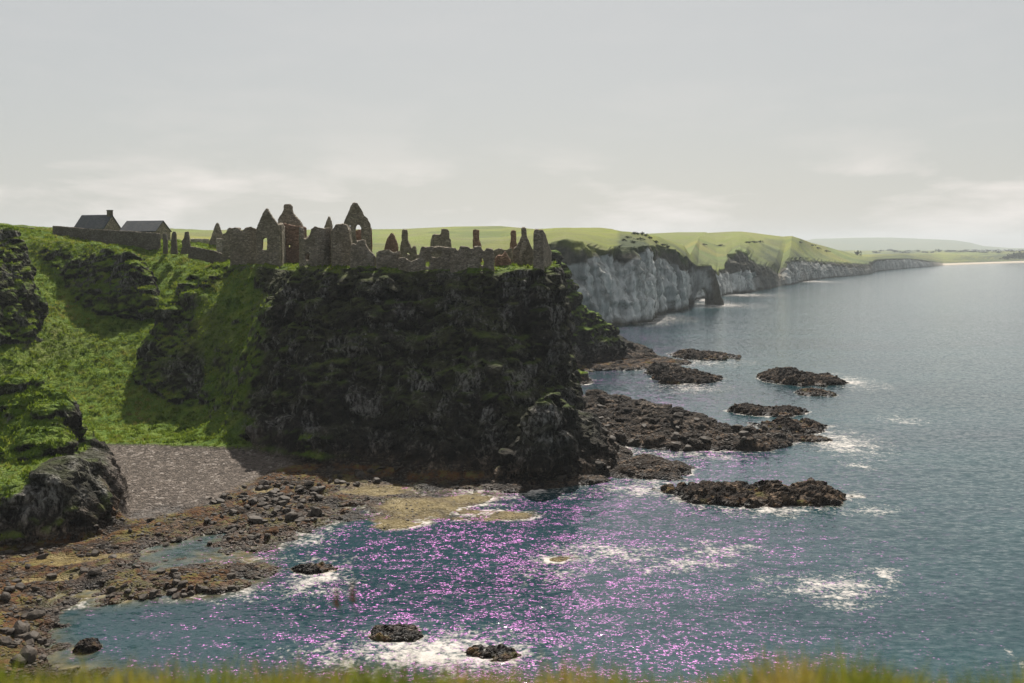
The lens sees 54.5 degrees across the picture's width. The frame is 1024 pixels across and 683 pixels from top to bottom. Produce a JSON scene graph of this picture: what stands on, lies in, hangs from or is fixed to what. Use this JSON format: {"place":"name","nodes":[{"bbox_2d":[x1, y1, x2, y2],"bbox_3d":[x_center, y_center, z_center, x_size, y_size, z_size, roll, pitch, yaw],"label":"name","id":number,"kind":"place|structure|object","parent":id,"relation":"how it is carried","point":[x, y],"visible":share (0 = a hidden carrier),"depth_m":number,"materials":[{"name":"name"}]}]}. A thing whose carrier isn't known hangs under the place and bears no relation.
{"place":"outdoors","nodes":[
{"label":"outdoors","id":0,"kind":"place"},
{"bbox_2d":[0,376,119,545],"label":"rock outcrop","id":1,"kind":"object","parent":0,"point":[70,489],"visible":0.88,"depth_m":140.38,"materials":[{"name":"stone"}]},
{"bbox_2d":[103,431,293,519],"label":"shingle beach","id":2,"kind":"structure","parent":0,"point":[281,458],"depth_m":171.76,"materials":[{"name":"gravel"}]},
{"bbox_2d":[0,223,585,538],"bbox_3d":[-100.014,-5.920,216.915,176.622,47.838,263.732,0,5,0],"label":"grassy hillside","id":3,"kind":"structure","parent":0,"point":[172,374],"depth_m":229.94,"materials":[{"name":"plant"}]},
{"bbox_2d":[74,210,120,230],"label":"cottage","id":4,"kind":"structure","parent":3,"relation":"on","point":[108,221],"depth_m":307.92,"materials":[{"name":"stone"}]},
{"bbox_2d":[52,226,160,249],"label":"boundary wall","id":5,"kind":"structure","parent":3,"relation":"on","point":[147,240],"depth_m":282.46,"materials":[{"name":"stone"}]},
{"bbox_2d":[119,220,171,240],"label":"cottage","id":6,"kind":"structure","parent":3,"relation":"on","point":[161,227],"depth_m":304.14,"materials":[{"name":"stone"}]},
{"bbox_2d":[163,234,167,253],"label":"gate pier","id":7,"kind":"structure","parent":3,"relation":"on","point":[165,244],"depth_m":277.73,"materials":[{"name":"stone"}]},
{"bbox_2d":[170,231,177,253],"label":"gate pier","id":8,"kind":"structure","parent":3,"relation":"on","point":[174,248],"depth_m":274.76,"materials":[{"name":"stone"}]},
{"bbox_2d":[180,231,190,253],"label":"gate pier","id":9,"kind":"structure","parent":3,"relation":"on","point":[185,241],"depth_m":273.74,"materials":[{"name":"stone"}]},
{"bbox_2d":[190,239,209,243],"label":"ruined wall","id":10,"kind":"structure","parent":3,"relation":"on","point":[204,241],"depth_m":304.48,"materials":[{"name":"stone"}]},
{"bbox_2d":[209,223,222,244],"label":"ruined gable","id":11,"kind":"structure","parent":3,"relation":"on","point":[217,232],"depth_m":296.36,"materials":[{"name":"stone"}]},
{"bbox_2d":[216,238,221,252],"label":"ruined wall","id":12,"kind":"structure","parent":3,"relation":"on","point":[219,244],"depth_m":286.68,"materials":[{"name":"stone"}]},
{"bbox_2d":[0,375,799,682],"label":"rocky shore","id":13,"kind":"structure","parent":0,"point":[442,507],"depth_m":148.00,"materials":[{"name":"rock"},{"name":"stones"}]},
{"bbox_2d":[0,627,9,631],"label":"boulder","id":14,"kind":"object","parent":13,"relation":"on","point":[5,629],"visible":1,"depth_m":101.88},
{"bbox_2d":[0,592,10,600],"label":"boulder","id":15,"kind":"object","parent":13,"relation":"on","point":[5,596],"visible":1,"depth_m":110.23,"materials":[{"name":"stone"}]},
{"bbox_2d":[0,636,13,645],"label":"boulder","id":16,"kind":"object","parent":13,"relation":"on","point":[5,641],"visible":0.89,"depth_m":98.21,"materials":[{"name":"stone"}]},
{"bbox_2d":[0,549,13,553],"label":"boulder","id":17,"kind":"object","parent":13,"relation":"on","point":[8,551],"visible":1,"depth_m":127.79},
{"bbox_2d":[6,628,13,634],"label":"boulder","id":18,"kind":"object","parent":13,"relation":"on","point":[10,631],"visible":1,"depth_m":101.59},
{"bbox_2d":[5,585,15,591],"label":"boulder","id":19,"kind":"object","parent":13,"relation":"on","point":[10,588],"visible":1,"depth_m":114.07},
{"bbox_2d":[12,578,21,582],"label":"boulder","id":20,"kind":"object","parent":13,"relation":"on","point":[17,580],"visible":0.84,"depth_m":117.92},
{"bbox_2d":[11,654,26,664],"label":"boulder","id":21,"kind":"object","parent":13,"relation":"on","point":[22,658],"visible":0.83,"depth_m":93.91,"materials":[{"name":"stone"}]},
{"bbox_2d":[15,582,26,589],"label":"boulder","id":22,"kind":"object","parent":13,"relation":"on","point":[20,586],"visible":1,"depth_m":115.45,"materials":[{"name":"stone"}]},
{"bbox_2d":[13,621,28,633],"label":"boulder","id":23,"kind":"object","parent":13,"relation":"on","point":[20,627],"visible":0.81,"depth_m":101.92,"materials":[{"name":"stone"}]},
{"bbox_2d":[14,632,28,638],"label":"boulder","id":24,"kind":"object","parent":13,"relation":"on","point":[19,636],"visible":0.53,"depth_m":101.13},
{"bbox_2d":[21,612,28,618],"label":"boulder","id":25,"kind":"object","parent":13,"relation":"on","point":[24,615],"visible":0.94,"depth_m":106.25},
{"bbox_2d":[19,645,37,663],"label":"boulder","id":26,"kind":"object","parent":13,"relation":"on","point":[31,652],"visible":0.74,"depth_m":94.80,"materials":[{"name":"stone"}]},
{"bbox_2d":[22,546,34,550],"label":"boulder","id":27,"kind":"object","parent":13,"relation":"on","point":[29,548],"visible":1,"depth_m":129.56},
{"bbox_2d":[25,638,34,644],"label":"boulder","id":28,"kind":"object","parent":13,"relation":"on","point":[31,641],"visible":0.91,"depth_m":100.26,"materials":[{"name":"stone"}]},
{"bbox_2d":[23,630,39,640],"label":"boulder","id":29,"kind":"object","parent":13,"relation":"on","point":[34,635],"visible":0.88,"depth_m":100.97,"materials":[{"name":"stone"}]},
{"bbox_2d":[26,610,45,619],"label":"boulder","id":30,"kind":"object","parent":13,"relation":"on","point":[32,615],"visible":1,"depth_m":105.92,"materials":[{"name":"stone"}]},
{"bbox_2d":[36,553,48,558],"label":"boulder","id":31,"kind":"object","parent":13,"relation":"on","point":[43,556],"visible":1,"depth_m":127.08,"materials":[{"name":"stone"}]},
{"bbox_2d":[38,654,46,659],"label":"boulder","id":32,"kind":"object","parent":13,"relation":"on","point":[42,656],"visible":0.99,"depth_m":96.35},
{"bbox_2d":[46,573,56,578],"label":"boulder","id":33,"kind":"object","parent":13,"relation":"on","point":[51,575],"visible":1,"depth_m":119.97,"materials":[{"name":"stone"}]},
{"bbox_2d":[80,567,88,573],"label":"boulder","id":34,"kind":"object","parent":13,"relation":"on","point":[83,570],"visible":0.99,"depth_m":121.84,"materials":[{"name":"stone"}]},
{"bbox_2d":[87,569,102,576],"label":"boulder","id":35,"kind":"object","parent":13,"relation":"on","point":[94,572],"visible":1,"depth_m":120.28,"materials":[{"name":"stone"}]},
{"bbox_2d":[91,549,99,555],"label":"boulder","id":36,"kind":"object","parent":13,"relation":"on","point":[94,552],"visible":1,"depth_m":129.22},
{"bbox_2d":[107,586,115,591],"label":"boulder","id":37,"kind":"object","parent":13,"relation":"on","point":[111,588],"visible":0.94,"depth_m":116.41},
{"bbox_2d":[108,554,116,557],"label":"boulder","id":38,"kind":"object","parent":13,"relation":"on","point":[112,556],"visible":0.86,"depth_m":128.52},
{"bbox_2d":[139,594,147,599],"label":"boulder","id":39,"kind":"object","parent":13,"relation":"on","point":[143,596],"visible":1,"depth_m":114.15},
{"bbox_2d":[149,589,157,595],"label":"boulder","id":40,"kind":"object","parent":13,"relation":"on","point":[153,592],"visible":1,"depth_m":114.89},
{"bbox_2d":[156,567,165,572],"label":"boulder","id":41,"kind":"object","parent":13,"relation":"on","point":[161,570],"visible":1,"depth_m":121.88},
{"bbox_2d":[167,588,177,593],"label":"boulder","id":42,"kind":"object","parent":13,"relation":"on","point":[172,591],"visible":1,"depth_m":115.91,"materials":[{"name":"stone"}]},
{"bbox_2d":[172,592,180,598],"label":"boulder","id":43,"kind":"object","parent":13,"relation":"on","point":[177,595],"visible":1,"depth_m":114.78,"materials":[{"name":"stone"}]},
{"bbox_2d":[172,579,180,584],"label":"boulder","id":44,"kind":"object","parent":13,"relation":"on","point":[175,581],"visible":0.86,"depth_m":117.51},
{"bbox_2d":[173,574,181,579],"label":"boulder","id":45,"kind":"object","parent":13,"relation":"on","point":[176,576],"visible":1,"depth_m":118.28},
{"bbox_2d":[178,580,187,586],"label":"boulder","id":46,"kind":"object","parent":13,"relation":"on","point":[182,583],"visible":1,"depth_m":116.62,"materials":[{"name":"stone"}]},
{"bbox_2d":[204,517,210,522],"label":"boulder","id":47,"kind":"object","parent":13,"relation":"on","point":[207,520],"visible":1,"depth_m":143.62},
{"bbox_2d":[216,498,224,503],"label":"boulder","id":48,"kind":"object","parent":13,"relation":"on","point":[219,500],"visible":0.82,"depth_m":155.77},
{"bbox_2d":[219,493,226,498],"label":"boulder","id":49,"kind":"object","parent":13,"relation":"on","point":[222,495],"visible":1,"depth_m":157.19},
{"bbox_2d":[226,573,235,578],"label":"boulder","id":50,"kind":"object","parent":13,"relation":"on","point":[231,575],"visible":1,"depth_m":120.44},
{"bbox_2d":[226,527,235,533],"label":"boulder","id":51,"kind":"object","parent":13,"relation":"on","point":[231,530],"visible":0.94,"depth_m":140.81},
{"bbox_2d":[227,585,234,588],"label":"boulder","id":52,"kind":"object","parent":13,"relation":"on","point":[231,587],"visible":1,"depth_m":117.21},
{"bbox_2d":[229,509,236,514],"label":"boulder","id":53,"kind":"object","parent":13,"relation":"on","point":[232,511],"visible":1,"depth_m":147.67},
{"bbox_2d":[227,524,238,528],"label":"boulder","id":54,"kind":"object","parent":13,"relation":"on","point":[232,526],"visible":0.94,"depth_m":141.76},
{"bbox_2d":[243,504,250,509],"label":"boulder","id":55,"kind":"object","parent":13,"relation":"on","point":[247,506],"visible":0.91,"depth_m":150.07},
{"bbox_2d":[247,534,254,539],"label":"boulder","id":56,"kind":"object","parent":13,"relation":"on","point":[250,536],"visible":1,"depth_m":137.32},
{"bbox_2d":[248,498,256,504],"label":"boulder","id":57,"kind":"object","parent":13,"relation":"on","point":[251,501],"visible":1,"depth_m":153.92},
{"bbox_2d":[248,515,263,523],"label":"boulder","id":58,"kind":"object","parent":13,"relation":"on","point":[255,519],"visible":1,"depth_m":144.41,"materials":[{"name":"stone"}]},
{"bbox_2d":[255,485,263,490],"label":"boulder","id":59,"kind":"object","parent":13,"relation":"on","point":[259,487],"visible":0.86,"depth_m":164.63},
{"bbox_2d":[257,501,268,506],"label":"boulder","id":60,"kind":"object","parent":13,"relation":"on","point":[261,504],"visible":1,"depth_m":153.09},
{"bbox_2d":[258,480,268,485],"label":"boulder","id":61,"kind":"object","parent":13,"relation":"on","point":[263,482],"visible":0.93,"depth_m":166.16,"materials":[{"name":"stone"}]},
{"bbox_2d":[265,490,277,496],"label":"boulder","id":62,"kind":"object","parent":13,"relation":"on","point":[270,493],"visible":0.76,"depth_m":158.87,"materials":[{"name":"stone"}]},
{"bbox_2d":[277,500,286,506],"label":"boulder","id":63,"kind":"object","parent":13,"relation":"on","point":[283,503],"visible":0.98,"depth_m":153.16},
{"bbox_2d":[279,495,289,502],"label":"boulder","id":64,"kind":"object","parent":13,"relation":"on","point":[285,498],"visible":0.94,"depth_m":154.44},
{"bbox_2d":[281,508,290,513],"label":"boulder","id":65,"kind":"object","parent":13,"relation":"on","point":[286,510],"visible":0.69,"depth_m":147.87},
{"bbox_2d":[285,511,297,519],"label":"boulder","id":66,"kind":"object","parent":13,"relation":"on","point":[291,515],"visible":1,"depth_m":145.49,"materials":[{"name":"stone"}]},
{"bbox_2d":[289,536,298,539],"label":"boulder","id":67,"kind":"object","parent":13,"relation":"on","point":[294,537],"visible":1,"depth_m":138.03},
{"bbox_2d":[296,503,303,508],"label":"boulder","id":68,"kind":"object","parent":13,"relation":"on","point":[300,505],"visible":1,"depth_m":152.14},
{"bbox_2d":[295,485,304,490],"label":"boulder","id":69,"kind":"object","parent":13,"relation":"on","point":[299,486],"visible":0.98,"depth_m":162.90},
{"bbox_2d":[300,498,306,503],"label":"boulder","id":70,"kind":"object","parent":13,"relation":"on","point":[303,501],"visible":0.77,"depth_m":154.74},
{"bbox_2d":[304,480,313,485],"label":"boulder","id":71,"kind":"object","parent":13,"relation":"on","point":[308,483],"visible":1,"depth_m":164.69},
{"bbox_2d":[310,486,317,490],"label":"boulder","id":72,"kind":"object","parent":13,"relation":"on","point":[313,488],"visible":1,"depth_m":163.51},
{"bbox_2d":[310,507,321,516],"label":"boulder","id":73,"kind":"object","parent":13,"relation":"on","point":[316,511],"visible":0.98,"depth_m":149.11,"materials":[{"name":"stone"}]},
{"bbox_2d":[315,494,323,500],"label":"boulder","id":74,"kind":"object","parent":13,"relation":"on","point":[318,497],"visible":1,"depth_m":156.16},
{"bbox_2d":[318,485,325,490],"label":"boulder","id":75,"kind":"object","parent":13,"relation":"on","point":[322,487],"visible":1,"depth_m":163.54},
{"bbox_2d":[367,468,374,473],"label":"boulder","id":76,"kind":"object","parent":13,"relation":"on","point":[370,470],"visible":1,"depth_m":175.80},
{"bbox_2d":[372,477,379,482],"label":"boulder","id":77,"kind":"object","parent":13,"relation":"on","point":[375,480],"visible":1,"depth_m":170.40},
{"bbox_2d":[595,461,602,465],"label":"boulder","id":78,"kind":"object","parent":13,"relation":"on","point":[598,463],"visible":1,"depth_m":176.07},
{"bbox_2d":[669,442,679,447],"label":"boulder","id":79,"kind":"object","parent":13,"relation":"on","point":[674,444],"visible":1,"depth_m":199.24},
{"bbox_2d":[671,432,679,439],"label":"boulder","id":80,"kind":"object","parent":13,"relation":"on","point":[674,435],"visible":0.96,"depth_m":203.14,"materials":[{"name":"stone"}]},
{"bbox_2d":[683,444,691,449],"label":"boulder","id":81,"kind":"object","parent":13,"relation":"on","point":[687,447],"visible":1,"depth_m":198.51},
{"bbox_2d":[699,436,710,441],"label":"boulder","id":82,"kind":"object","parent":13,"relation":"on","point":[705,438],"visible":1,"depth_m":201.22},
{"bbox_2d":[731,424,741,430],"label":"boulder","id":83,"kind":"object","parent":13,"relation":"on","point":[736,427],"visible":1,"depth_m":213.71,"materials":[{"name":"stone"}]},
{"bbox_2d":[738,431,749,436],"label":"boulder","id":84,"kind":"object","parent":13,"relation":"on","point":[743,433],"visible":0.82,"depth_m":204.74,"materials":[{"name":"stone"}]},
{"bbox_2d":[761,424,767,430],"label":"boulder","id":85,"kind":"object","parent":13,"relation":"on","point":[764,426],"visible":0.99,"depth_m":211.37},
{"bbox_2d":[179,261,753,475],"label":"castle rock","id":86,"kind":"object","parent":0,"point":[467,368],"visible":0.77,"depth_m":192.13,"materials":[{"name":"stone"}]},
{"bbox_2d":[188,246,229,262],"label":"boundary wall","id":87,"kind":"structure","parent":86,"relation":"on","point":[208,255],"depth_m":267.00,"materials":[{"name":"stone"}]},
{"bbox_2d":[222,228,230,255],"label":"ruined wall","id":88,"kind":"structure","parent":86,"relation":"on","point":[226,244],"depth_m":260.72,"materials":[{"name":"stone"}]},
{"bbox_2d":[230,202,551,272],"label":"ruined castle","id":89,"kind":"structure","parent":86,"relation":"on","point":[346,242],"depth_m":211.96,"materials":[{"name":"stone"}]},
{"bbox_2d":[608,435,615,442],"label":"boulder","id":90,"kind":"object","parent":86,"relation":"on","point":[611,438],"visible":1,"depth_m":193.84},
{"bbox_2d":[672,412,683,417],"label":"boulder","id":91,"kind":"object","parent":86,"relation":"on","point":[678,414],"visible":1,"depth_m":221.84,"materials":[{"name":"stone"}]},
{"bbox_2d":[0,627,1023,682],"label":"clifftop grass","id":92,"kind":"structure","parent":0,"point":[806,675],"depth_m":3.42,"materials":[{"name":"plant"}]},
{"bbox_2d":[333,587,345,674],"bbox_3d":[-0.598,1.040,3.459,0.043,0.389,0.022,0,5,0],"label":"grass stalk","id":93,"kind":"object","parent":92,"relation":"in","point":[336,602],"depth_m":3.45,"materials":[{"name":"plant"}]},
{"bbox_2d":[0,0,1023,247],"label":"sky","id":94,"kind":"structure","parent":0,"point":[802,119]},
{"bbox_2d":[44,263,1023,682],"bbox_3d":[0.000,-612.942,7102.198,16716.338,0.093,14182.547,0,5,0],"label":"sea","id":95,"kind":"structure","parent":0,"point":[910,551],"depth_m":133.00,"materials":[{"name":"liquid"}]},
{"bbox_2d":[72,637,101,653],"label":"sea rock","id":96,"kind":"object","parent":95,"relation":"in","point":[87,645],"visible":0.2,"depth_m":99.46,"materials":[{"name":"stone"}]},
{"bbox_2d":[291,561,337,574],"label":"sea rock","id":97,"kind":"object","parent":95,"relation":"in","point":[311,568],"visible":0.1,"depth_m":124.20,"materials":[{"name":"stone"}]},
{"bbox_2d":[369,623,423,641],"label":"sea rock","id":98,"kind":"object","parent":95,"relation":"in","point":[399,632],"visible":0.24,"depth_m":103.34,"materials":[{"name":"stone"}]},
{"bbox_2d":[464,643,521,661],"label":"sea rock","id":99,"kind":"object","parent":95,"relation":"in","point":[501,652],"visible":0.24,"depth_m":98.59,"materials":[{"name":"stone"}]},
{"bbox_2d":[644,362,722,384],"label":"sea rock","id":100,"kind":"object","parent":95,"relation":"in","point":[670,374],"visible":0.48,"depth_m":306.30,"materials":[{"name":"stone"}]},
{"bbox_2d":[667,348,740,360],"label":"sea rock","id":101,"kind":"object","parent":95,"relation":"in","point":[695,354],"visible":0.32,"depth_m":369.96,"materials":[{"name":"stone"}]},
{"bbox_2d":[688,258,723,304],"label":"sea arch","id":102,"kind":"structure","parent":95,"relation":"in","point":[703,277],"depth_m":726.62,"materials":[{"name":"stone"}]},
{"bbox_2d":[651,477,852,507],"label":"sea rock","id":103,"kind":"object","parent":95,"relation":"in","point":[810,491],"visible":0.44,"depth_m":159.19,"materials":[{"name":"rock"}]},
{"bbox_2d":[727,402,808,416],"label":"sea rock","id":104,"kind":"object","parent":95,"relation":"in","point":[750,409],"visible":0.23,"depth_m":243.59,"materials":[{"name":"stone"}]},
{"bbox_2d":[749,417,826,433],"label":"sea rock","id":105,"kind":"object","parent":95,"relation":"in","point":[789,425],"visible":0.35,"depth_m":222.47,"materials":[{"name":"stone"}]},
{"bbox_2d":[756,367,848,386],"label":"sea rock","id":106,"kind":"object","parent":95,"relation":"in","point":[789,376],"visible":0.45,"depth_m":300.71,"materials":[{"name":"stone"}]},
{"bbox_2d":[788,431,832,441],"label":"sea rock","id":107,"kind":"object","parent":95,"relation":"in","point":[806,436],"visible":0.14,"depth_m":209.57,"materials":[{"name":"stone"}]},
{"bbox_2d":[794,387,836,395],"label":"sea rock","id":108,"kind":"object","parent":95,"relation":"in","point":[811,391],"visible":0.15,"depth_m":276.20,"materials":[{"name":"stone"}]},
{"bbox_2d":[170,226,1023,325],"bbox_3d":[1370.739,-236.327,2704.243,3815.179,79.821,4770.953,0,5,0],"label":"coast","id":109,"kind":"structure","parent":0,"point":[616,279],"depth_m":699.48},
{"bbox_2d":[648,232,706,244],"bbox_3d":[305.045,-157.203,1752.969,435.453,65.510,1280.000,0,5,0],"label":"pasture","id":110,"kind":"structure","parent":109,"relation":"on","point":[681,238],"depth_m":1426.30,"materials":[{"name":"plant"}]},
{"bbox_2d":[1007,253,1020,258],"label":"tree","id":111,"kind":"object","parent":109,"relation":"on","point":[1011,255],"visible":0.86,"depth_m":3239.52,"materials":[{"name":"green plant"}]},
{"bbox_2d":[551,250,691,371],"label":"headland","id":112,"kind":"structure","parent":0,"point":[599,343],"depth_m":345.23,"materials":[{"name":"stone"}]},
{"bbox_2d":[805,238,1023,250],"bbox_3d":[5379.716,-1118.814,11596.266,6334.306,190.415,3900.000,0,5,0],"label":"distant hills","id":113,"kind":"structure","parent":0,"point":[865,244],"depth_m":10787.16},
{"bbox_2d":[840,250,1002,253],"bbox_3d":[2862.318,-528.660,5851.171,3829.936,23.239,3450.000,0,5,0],"label":"coastal plain","id":114,"kind":"structure","parent":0,"point":[883,252],"depth_m":4753.02,"materials":[{"name":"plant"}]},
{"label":"cliff top","id":115,"kind":"structure","parent":0,"visible":0},
{"bbox_2d":[349,581,361,677],"bbox_3d":[-0.534,1.023,3.408,0.043,0.422,0.022,0,5,0],"label":"grass stalk","id":116,"kind":"object","parent":115,"relation":"on","point":[352,598],"depth_m":3.39,"materials":[{"name":"plant"}]}
]}

